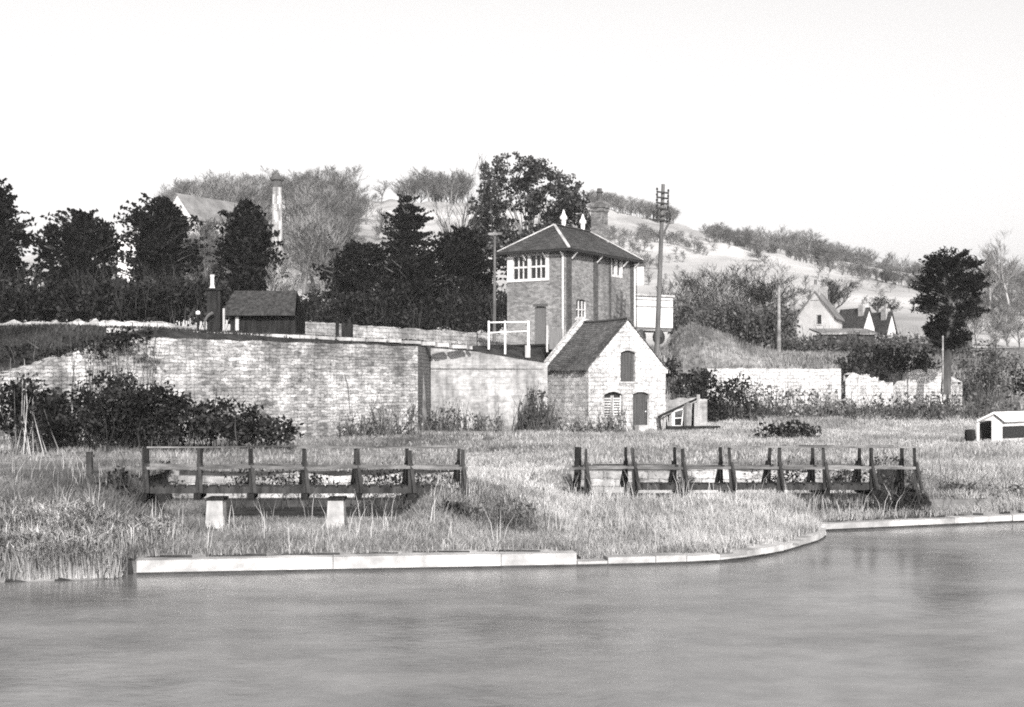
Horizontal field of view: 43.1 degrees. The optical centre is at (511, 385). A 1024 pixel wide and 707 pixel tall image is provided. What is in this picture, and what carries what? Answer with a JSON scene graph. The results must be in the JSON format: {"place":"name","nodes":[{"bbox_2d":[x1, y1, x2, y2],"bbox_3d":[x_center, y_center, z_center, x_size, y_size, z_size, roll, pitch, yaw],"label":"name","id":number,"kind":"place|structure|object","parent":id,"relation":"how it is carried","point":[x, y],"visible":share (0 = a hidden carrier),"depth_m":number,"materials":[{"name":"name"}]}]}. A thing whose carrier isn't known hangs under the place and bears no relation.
{"place":"outdoors","nodes":[
{"label":"outdoors","id":0,"kind":"place"},
{"bbox_2d":[0,522,1023,706],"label":"water","id":1,"kind":"structure","parent":0,"point":[930,616],"depth_m":16.74,"materials":[{"name":"liquid"}]},
{"bbox_2d":[0,199,1023,582],"bbox_3d":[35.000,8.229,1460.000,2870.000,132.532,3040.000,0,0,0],"label":"ground","id":2,"kind":"structure","parent":0,"point":[722,257],"depth_m":66.59,"materials":[{"name":"plant"}]},
{"bbox_2d":[0,178,45,320],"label":"conifer tree","id":3,"kind":"object","parent":2,"relation":"on","point":[12,235],"visible":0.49,"depth_m":83.58,"materials":[{"name":"black plant"}]},
{"bbox_2d":[0,357,60,455],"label":"dead bush","id":4,"kind":"object","parent":2,"relation":"on","point":[19,413],"visible":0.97,"depth_m":40.68,"materials":[{"name":"grey plant"}]},
{"bbox_2d":[0,310,157,446],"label":"ivy","id":5,"kind":"object","parent":2,"relation":"on","point":[111,338],"visible":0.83,"depth_m":46.27,"materials":[{"name":"black plant"}]},
{"bbox_2d":[27,207,132,288],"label":"yew tree","id":6,"kind":"object","parent":2,"relation":"on","point":[85,234],"visible":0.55,"depth_m":86.84,"materials":[{"name":"black plant"}]},
{"bbox_2d":[0,494,182,579],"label":"reeds","id":7,"kind":"object","parent":2,"relation":"on","point":[38,547],"visible":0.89,"depth_m":22.36,"materials":[{"name":"plant"}]},
{"bbox_2d":[0,318,196,329],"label":"boundary wall","id":8,"kind":"structure","parent":2,"relation":"on","point":[95,321],"depth_m":59.98,"materials":[{"name":"white stone"}]},
{"bbox_2d":[90,440,149,508],"bbox_3d":[-7.955,1.968,26.421,1.389,1.900,1.398,0,0,-6],"label":"bramble bush","id":9,"kind":"object","parent":2,"relation":"on","point":[117,478],"visible":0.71,"depth_m":26.32,"materials":[{"name":"grey plant"}]},
{"bbox_2d":[0,258,241,329],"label":"overgrown hedge","id":10,"kind":"object","parent":2,"relation":"on","point":[174,299],"visible":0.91,"depth_m":66.98,"materials":[{"name":"black plant"}]},
{"bbox_2d":[117,229,152,281],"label":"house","id":11,"kind":"structure","parent":2,"relation":"on","point":[122,265],"depth_m":190.00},
{"bbox_2d":[0,458,287,579],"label":"rough grass","id":12,"kind":"structure","parent":2,"relation":"on","point":[35,486],"depth_m":26.39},
{"bbox_2d":[109,193,208,285],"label":"yew tree","id":13,"kind":"object","parent":2,"relation":"on","point":[161,225],"visible":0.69,"depth_m":85.11,"materials":[{"name":"black plant"}]},
{"bbox_2d":[29,366,303,451],"bbox_3d":[-11.997,0.740,44.442,9.541,3.123,3.771,0,0,0],"label":"bramble bush","id":14,"kind":"object","parent":2,"relation":"on","point":[132,410],"visible":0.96,"depth_m":43.93,"materials":[{"name":"black plant"}]},
{"bbox_2d":[172,193,237,279],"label":"mill building","id":15,"kind":"structure","parent":2,"relation":"on","point":[201,207],"depth_m":213.93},
{"bbox_2d":[0,337,429,449],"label":"retaining wall","id":16,"kind":"structure","parent":2,"relation":"on","point":[298,383],"depth_m":52.71,"materials":[{"name":"stone"}]},
{"bbox_2d":[205,275,224,330],"bbox_3d":[-13.508,-3.420,59.000,0.760,3.240,0.760,0,0,0],"label":"brick stack","id":17,"kind":"object","parent":2,"relation":"on","point":[215,305],"visible":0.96,"depth_m":58.70,"materials":[{"name":"grey brick"}]},
{"bbox_2d":[205,496,228,527],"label":"concrete pier","id":18,"kind":"structure","parent":2,"relation":"on","point":[215,504],"depth_m":25.74,"materials":[{"name":"white concrete"}]},
{"bbox_2d":[205,197,288,318],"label":"conifer tree","id":19,"kind":"object","parent":2,"relation":"on","point":[246,244],"visible":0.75,"depth_m":83.24,"materials":[{"name":"black plant"}]},
{"bbox_2d":[224,291,306,334],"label":"tarred shed","id":20,"kind":"structure","parent":2,"relation":"on","point":[277,312],"depth_m":60.05,"materials":[{"name":"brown wood"}]},
{"bbox_2d":[152,164,391,294],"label":"hillside wood","id":21,"kind":"object","parent":2,"relation":"on","point":[315,232],"visible":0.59,"depth_m":275.92,"materials":[{"name":"plant"}]},
{"bbox_2d":[0,323,543,447],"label":"bank grass","id":22,"kind":"structure","parent":2,"relation":"on","point":[24,328],"depth_m":48.90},
{"bbox_2d":[270,172,283,285],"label":"factory chimney","id":23,"kind":"object","parent":2,"relation":"on","point":[277,178],"visible":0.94,"depth_m":169.45,"materials":[{"name":"brick"}]},
{"bbox_2d":[262,257,293,290],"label":"bare tree","id":24,"kind":"object","parent":2,"relation":"on","point":[273,277],"visible":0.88,"depth_m":79.71,"materials":[{"name":"grey plant"}]},
{"bbox_2d":[264,273,302,296],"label":"bare tree","id":25,"kind":"object","parent":2,"relation":"on","point":[289,286],"visible":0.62,"depth_m":78.40,"materials":[{"name":"grey plant"}]},
{"bbox_2d":[107,328,471,349],"bbox_3d":[-8.826,-1.965,56.158,1.050,0.421,19.266,0,0,43],"label":"platform edge","id":26,"kind":"object","parent":2,"relation":"on","point":[420,343],"visible":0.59,"depth_m":58.88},
{"bbox_2d":[0,362,602,471],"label":"field grass","id":27,"kind":"structure","parent":2,"relation":"on","point":[331,457],"depth_m":42.94,"materials":[{"name":"plant"}]},
{"bbox_2d":[149,439,455,509],"bbox_3d":[-5.297,2.321,33.401,8.388,1.995,1.392,0,0,0],"label":"bramble bush","id":28,"kind":"object","parent":2,"relation":"on","point":[394,479],"visible":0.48,"depth_m":33.41,"materials":[{"name":"black plant"}]},
{"bbox_2d":[140,445,468,499],"bbox_3d":[-4.400,1.815,27.314,7.038,1.101,1.113,0,0,0],"label":"fence","id":29,"kind":"object","parent":2,"relation":"on","point":[408,486],"visible":0.94,"depth_m":27.00,"materials":[{"name":"grey wood"}]},
{"bbox_2d":[168,471,460,506],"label":"channel wall","id":30,"kind":"structure","parent":2,"relation":"on","point":[272,500],"depth_m":33.87,"materials":[{"name":"stone"}]},
{"bbox_2d":[326,496,346,527],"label":"concrete pier","id":31,"kind":"structure","parent":2,"relation":"on","point":[336,505],"depth_m":25.84,"materials":[{"name":"white concrete"}]},
{"bbox_2d":[310,239,393,314],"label":"yew tree","id":32,"kind":"object","parent":2,"relation":"on","point":[357,258],"visible":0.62,"depth_m":89.01,"materials":[{"name":"black plant"}]},
{"bbox_2d":[137,549,576,574],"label":"quay wall","id":33,"kind":"structure","parent":2,"relation":"on","point":[344,562],"depth_m":22.41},
{"bbox_2d":[333,374,430,437],"bbox_3d":[-5.583,0.387,55.546,4.247,4.117,2.334,0,0,0],"label":"bare bush","id":34,"kind":"object","parent":2,"relation":"on","point":[390,429],"visible":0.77,"depth_m":55.41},
{"bbox_2d":[281,273,506,333],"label":"overgrown hedge","id":35,"kind":"object","parent":2,"relation":"on","point":[359,309],"visible":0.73,"depth_m":86.45,"materials":[{"name":"black plant"}]},
{"bbox_2d":[305,322,506,345],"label":"boundary wall","id":36,"kind":"structure","parent":2,"relation":"on","point":[435,336],"depth_m":74.42,"materials":[{"name":"white stone"}]},
{"bbox_2d":[361,253,460,329],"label":"yew tree","id":37,"kind":"object","parent":2,"relation":"on","point":[416,274],"visible":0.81,"depth_m":86.86,"materials":[{"name":"black plant"}]},
{"bbox_2d":[380,193,441,278],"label":"cedar tree","id":38,"kind":"object","parent":2,"relation":"on","point":[407,222],"visible":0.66,"depth_m":95.40,"materials":[{"name":"black plant"}]},
{"bbox_2d":[389,165,477,203],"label":"hilltop wood","id":39,"kind":"object","parent":2,"relation":"on","point":[434,185],"visible":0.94,"depth_m":400.67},
{"bbox_2d":[125,476,744,558],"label":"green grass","id":40,"kind":"structure","parent":2,"relation":"on","point":[385,542],"depth_m":24.24,"materials":[{"name":"plant"}]},
{"bbox_2d":[2,447,902,555],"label":"dead stalks","id":41,"kind":"object","parent":2,"relation":"on","point":[609,496],"visible":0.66,"depth_m":26.46,"materials":[{"name":"plant"}]},
{"bbox_2d":[422,460,498,523],"bbox_3d":[-1.037,2.155,25.103,1.512,1.629,1.262,0,0,32],"label":"bramble bush","id":42,"kind":"object","parent":2,"relation":"on","point":[457,505],"visible":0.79,"depth_m":25.19,"materials":[{"name":"grey plant"}]},
{"bbox_2d":[422,399,506,433],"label":"bramble bush","id":43,"kind":"object","parent":2,"relation":"on","point":[453,426],"visible":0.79,"depth_m":60.25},
{"bbox_2d":[424,225,506,331],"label":"yew tree","id":44,"kind":"object","parent":2,"relation":"on","point":[462,246],"visible":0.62,"depth_m":89.00,"materials":[{"name":"black plant"}]},
{"bbox_2d":[430,153,516,327],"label":"bare tree","id":45,"kind":"object","parent":2,"relation":"on","point":[446,230],"visible":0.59,"depth_m":105.52,"materials":[{"name":"grey plant"}]},
{"bbox_2d":[148,523,813,555],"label":"kerb grass","id":46,"kind":"structure","parent":2,"relation":"on","point":[264,542],"depth_m":22.87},
{"bbox_2d":[430,348,546,429],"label":"retaining wall","id":47,"kind":"structure","parent":2,"relation":"on","point":[484,383],"depth_m":63.55,"materials":[{"name":"stone"}]},
{"bbox_2d":[488,230,501,340],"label":"telegraph pole","id":48,"kind":"object","parent":2,"relation":"on","point":[494,291],"visible":1,"depth_m":71.94,"materials":[{"name":"grey wood"}]},
{"bbox_2d":[455,457,555,536],"bbox_3d":[-0.102,2.245,24.833,1.673,1.793,1.577,0,0,-42],"label":"bramble bush","id":49,"kind":"object","parent":2,"relation":"on","point":[517,518],"visible":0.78,"depth_m":24.68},
{"bbox_2d":[488,321,529,358],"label":"white railing","id":50,"kind":"object","parent":2,"relation":"on","point":[527,331],"visible":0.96,"depth_m":65.44,"materials":[{"name":"paint"}]},
{"bbox_2d":[467,151,590,270],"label":"ivy tree","id":51,"kind":"object","parent":2,"relation":"on","point":[570,202],"visible":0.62,"depth_m":106.80,"materials":[{"name":"black plant"}]},
{"bbox_2d":[449,451,614,521],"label":"path grass","id":52,"kind":"structure","parent":2,"relation":"on","point":[536,469],"depth_m":32.54,"materials":[{"name":"plant"}]},
{"bbox_2d":[511,379,568,432],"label":"bare bush","id":53,"kind":"object","parent":2,"relation":"on","point":[542,419],"visible":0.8,"depth_m":60.97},
{"bbox_2d":[546,325,562,351],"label":"boarded screen","id":54,"kind":"object","parent":2,"relation":"on","point":[555,336],"visible":0.88,"depth_m":67.00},
{"bbox_2d":[496,188,643,357],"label":"signal box","id":55,"kind":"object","parent":2,"relation":"on","point":[563,276],"visible":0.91,"depth_m":71.73,"materials":[{"name":"brick"}]},
{"bbox_2d":[507,252,548,282],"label":"window","id":56,"kind":"structure","parent":55,"relation":"in","point":[535,267],"depth_m":71.28,"materials":[{"name":"white paint"}]},
{"bbox_2d":[536,307,545,343],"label":"door","id":57,"kind":"structure","parent":55,"relation":"in","point":[540,311],"depth_m":70.98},
{"bbox_2d":[611,258,622,277],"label":"window","id":58,"kind":"structure","parent":55,"relation":"in","point":[616,264],"depth_m":74.80,"materials":[{"name":"white paint"}]},
{"bbox_2d":[131,464,1023,558],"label":"dry grass","id":59,"kind":"structure","parent":2,"relation":"on","point":[833,513],"depth_m":26.01,"materials":[{"name":"plant"}]},
{"bbox_2d":[564,399,635,432],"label":"bare bush","id":60,"kind":"object","parent":2,"relation":"on","point":[604,427],"visible":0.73,"depth_m":60.22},
{"bbox_2d":[544,317,668,431],"bbox_3d":[4.470,-0.470,64.954,5.113,6.140,4.610,0,0,-28],"label":"stone hut","id":61,"kind":"object","parent":2,"relation":"on","point":[591,364],"visible":0.88,"depth_m":63.37,"materials":[{"name":"white stone"},{"name":"slate"},{"name":"dark painted wood"}]},
{"bbox_2d":[621,351,633,380],"bbox_3d":[5.559,-0.963,63.216,0.852,1.509,0.040,0,0,-28],"label":"hatch door","id":62,"kind":"structure","parent":61,"relation":"in","point":[627,357],"depth_m":63.22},
{"bbox_2d":[633,392,646,427],"bbox_3d":[6.241,1.276,63.539,0.946,1.948,0.090,0,0,-28],"label":"door","id":63,"kind":"structure","parent":61,"relation":"in","point":[639,398],"depth_m":63.55,"materials":[{"name":"wood"}]},
{"bbox_2d":[635,294,674,343],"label":"goods van","id":64,"kind":"object","parent":2,"relation":"on","point":[646,312],"visible":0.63,"depth_m":85.10,"materials":[{"name":"grey wood"}]},
{"bbox_2d":[653,184,670,355],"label":"telegraph pole","id":65,"kind":"object","parent":2,"relation":"on","point":[659,286],"visible":0.99,"depth_m":65.90,"materials":[{"name":"grey wood"}]},
{"bbox_2d":[658,394,699,429],"bbox_3d":[8.165,1.638,63.791,2.088,2.409,0.737,0,0,0],"label":"lean to","id":66,"kind":"object","parent":2,"relation":"on","point":[675,417],"visible":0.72,"depth_m":63.69,"materials":[{"name":"white wood"}]},
{"bbox_2d":[347,189,1023,349],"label":"hillside scrub","id":67,"kind":"object","parent":2,"relation":"on","point":[824,253],"visible":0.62,"depth_m":258.90,"materials":[{"name":"plant"}]},
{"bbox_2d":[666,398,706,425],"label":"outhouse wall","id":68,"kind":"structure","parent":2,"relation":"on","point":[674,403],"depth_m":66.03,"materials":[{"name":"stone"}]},
{"bbox_2d":[549,488,826,556],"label":"pale grass","id":69,"kind":"structure","parent":2,"relation":"on","point":[709,533],"depth_m":27.20,"materials":[{"name":"plant"}]},
{"bbox_2d":[649,260,740,323],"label":"bare tree","id":70,"kind":"object","parent":2,"relation":"on","point":[689,283],"visible":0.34,"depth_m":102.23,"materials":[{"name":"grey plant"}]},
{"bbox_2d":[378,411,1023,511],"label":"dry field grass","id":71,"kind":"structure","parent":2,"relation":"on","point":[863,433],"depth_m":48.50,"materials":[{"name":"plant"}]},
{"bbox_2d":[577,525,825,566],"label":"quay wall","id":72,"kind":"structure","parent":2,"relation":"on","point":[758,550],"depth_m":23.46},
{"bbox_2d":[662,269,746,327],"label":"bare tree","id":73,"kind":"object","parent":2,"relation":"on","point":[710,293],"visible":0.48,"depth_m":96.48,"materials":[{"name":"grey plant"}]},
{"bbox_2d":[662,354,770,422],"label":"laurel bush","id":74,"kind":"object","parent":2,"relation":"on","point":[721,411],"visible":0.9,"depth_m":68.69,"materials":[{"name":"black plant"}]},
{"bbox_2d":[570,469,877,501],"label":"channel wall","id":75,"kind":"structure","parent":2,"relation":"on","point":[600,478],"depth_m":35.37,"materials":[{"name":"stone"}]},
{"bbox_2d":[678,258,771,316],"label":"bare tree","id":76,"kind":"object","parent":2,"relation":"on","point":[723,274],"visible":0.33,"depth_m":104.32,"materials":[{"name":"grey plant"}]},
{"bbox_2d":[678,257,784,315],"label":"bare tree","id":77,"kind":"object","parent":2,"relation":"on","point":[745,282],"visible":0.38,"depth_m":100.13,"materials":[{"name":"grey plant"}]},
{"bbox_2d":[662,322,805,373],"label":"mound","id":78,"kind":"object","parent":2,"relation":"on","point":[691,344],"visible":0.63,"depth_m":78.75,"materials":[{"name":"grey plant"}]},
{"bbox_2d":[667,286,802,351],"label":"overgrown hedge","id":79,"kind":"object","parent":2,"relation":"on","point":[745,317],"visible":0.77,"depth_m":91.07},
{"bbox_2d":[565,445,923,495],"bbox_3d":[5.538,2.029,31.314,8.490,1.172,1.113,0,0,0],"label":"footbridge","id":80,"kind":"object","parent":2,"relation":"on","point":[858,486],"visible":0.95,"depth_m":31.00,"materials":[{"name":"grey wood"}]},
{"bbox_2d":[721,282,804,327],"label":"bare tree","id":81,"kind":"object","parent":2,"relation":"on","point":[766,297],"visible":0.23,"depth_m":100.50,"materials":[{"name":"grey plant"}]},
{"bbox_2d":[724,256,815,344],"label":"bare tree","id":82,"kind":"object","parent":2,"relation":"on","point":[792,291],"visible":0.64,"depth_m":100.89,"materials":[{"name":"grey plant"}]},
{"bbox_2d":[706,368,840,408],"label":"garden wall","id":83,"kind":"structure","parent":2,"relation":"on","point":[808,379],"depth_m":76.13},
{"bbox_2d":[777,285,780,351],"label":"timber pole","id":84,"kind":"object","parent":2,"relation":"on","point":[778,321],"visible":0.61,"depth_m":83.91,"materials":[{"name":"grey wood"}]},
{"bbox_2d":[708,376,850,419],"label":"dead bush","id":85,"kind":"object","parent":2,"relation":"on","point":[781,411],"visible":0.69,"depth_m":71.52,"materials":[{"name":"grey plant"}]},
{"bbox_2d":[748,414,824,438],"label":"bramble bush","id":86,"kind":"object","parent":2,"relation":"on","point":[785,431],"visible":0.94,"depth_m":53.64,"materials":[{"name":"black plant"}]},
{"bbox_2d":[655,432,919,503],"bbox_3d":[7.464,2.206,35.254,7.351,2.040,1.583,0,0,0],"label":"bramble bush","id":87,"kind":"object","parent":2,"relation":"on","point":[840,479],"visible":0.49,"depth_m":35.11,"materials":[{"name":"black plant"}]},
{"bbox_2d":[795,279,844,340],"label":"white house","id":88,"kind":"structure","parent":2,"relation":"on","point":[820,311],"depth_m":128.20,"materials":[{"name":"paint"}]},
{"bbox_2d":[803,275,868,308],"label":"bare tree","id":89,"kind":"object","parent":2,"relation":"on","point":[836,288],"visible":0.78,"depth_m":148.97,"materials":[{"name":"grey plant"}]},
{"bbox_2d":[651,345,1023,412],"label":"rough bank grass","id":90,"kind":"structure","parent":2,"relation":"on","point":[812,363],"depth_m":83.11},
{"bbox_2d":[809,328,878,340],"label":"outbuilding","id":91,"kind":"structure","parent":2,"relation":"on","point":[862,331],"depth_m":104.64,"materials":[{"name":"grey wood"}]},
{"bbox_2d":[839,299,876,331],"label":"white cottage","id":92,"kind":"structure","parent":2,"relation":"on","point":[860,316],"depth_m":139.37,"materials":[{"name":"stone"}]},
{"bbox_2d":[844,373,893,408],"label":"ruined wall","id":93,"kind":"structure","parent":2,"relation":"on","point":[861,384],"depth_m":76.62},
{"bbox_2d":[765,318,978,356],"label":"overgrown hedge","id":94,"kind":"object","parent":2,"relation":"on","point":[834,344],"visible":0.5,"depth_m":92.88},
{"bbox_2d":[866,294,902,311],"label":"bare tree","id":95,"kind":"object","parent":2,"relation":"on","point":[874,304],"visible":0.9,"depth_m":157.75,"materials":[{"name":"grey plant"}]},
{"bbox_2d":[872,304,897,334],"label":"white cottage","id":96,"kind":"structure","parent":2,"relation":"on","point":[884,319],"depth_m":141.03,"materials":[{"name":"stone"}]},
{"bbox_2d":[831,344,941,381],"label":"holly bush","id":97,"kind":"object","parent":2,"relation":"on","point":[898,362],"visible":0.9,"depth_m":79.07,"materials":[{"name":"black plant"}]},
{"bbox_2d":[864,443,937,511],"bbox_3d":[9.761,2.292,32.565,1.927,1.866,1.545,0,0,0],"label":"bramble bush","id":98,"kind":"object","parent":2,"relation":"on","point":[908,478],"visible":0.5,"depth_m":32.48,"materials":[{"name":"grey plant"}]},
{"bbox_2d":[868,469,951,517],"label":"bramble bush","id":99,"kind":"object","parent":2,"relation":"on","point":[900,503],"visible":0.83,"depth_m":30.14,"materials":[{"name":"black plant"}]},
{"bbox_2d":[820,513,1023,530],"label":"quay wall","id":100,"kind":"structure","parent":2,"relation":"on","point":[925,522],"depth_m":29.42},
{"bbox_2d":[824,384,1022,420],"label":"dead bush","id":101,"kind":"object","parent":2,"relation":"on","point":[942,411],"visible":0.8,"depth_m":70.37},
{"bbox_2d":[893,369,961,409],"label":"ruined wall","id":102,"kind":"structure","parent":2,"relation":"on","point":[913,382],"depth_m":77.42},
{"bbox_2d":[861,455,1023,512],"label":"quay grass","id":103,"kind":"structure","parent":2,"relation":"on","point":[998,467],"depth_m":33.67,"materials":[{"name":"plant"}]},
{"bbox_2d":[907,246,994,394],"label":"pine tree","id":104,"kind":"object","parent":2,"relation":"on","point":[948,324],"visible":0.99,"depth_m":73.48,"materials":[{"name":"black plant"}]},
{"bbox_2d":[925,445,1023,501],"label":"bramble bush","id":105,"kind":"object","parent":2,"relation":"on","point":[972,486],"visible":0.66,"depth_m":31.48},
{"bbox_2d":[951,339,1021,407],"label":"round shrub","id":106,"kind":"object","parent":2,"relation":"on","point":[990,378],"visible":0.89,"depth_m":79.67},
{"bbox_2d":[977,260,1012,313],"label":"bare tree","id":107,"kind":"object","parent":2,"relation":"on","point":[990,278],"visible":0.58,"depth_m":174.47,"materials":[{"name":"grey plant"}]},
{"bbox_2d":[974,231,1023,313],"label":"bare tree","id":108,"kind":"object","parent":2,"relation":"on","point":[992,265],"visible":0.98,"depth_m":163.81,"materials":[{"name":"grey plant"}]},
{"bbox_2d":[977,411,1023,440],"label":"boat shed","id":109,"kind":"object","parent":2,"relation":"on","point":[1009,425],"visible":0.85,"depth_m":50.67,"materials":[{"name":"white paint"}]},
{"bbox_2d":[1007,366,1023,410],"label":"round shrub","id":110,"kind":"object","parent":2,"relation":"on","point":[1020,387],"visible":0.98,"depth_m":72.22,"materials":[{"name":"grey plant"}]},
{"bbox_2d":[0,0,1023,275],"label":"sky","id":111,"kind":"structure","parent":0,"point":[881,126],"materials":[{"name":"white"}]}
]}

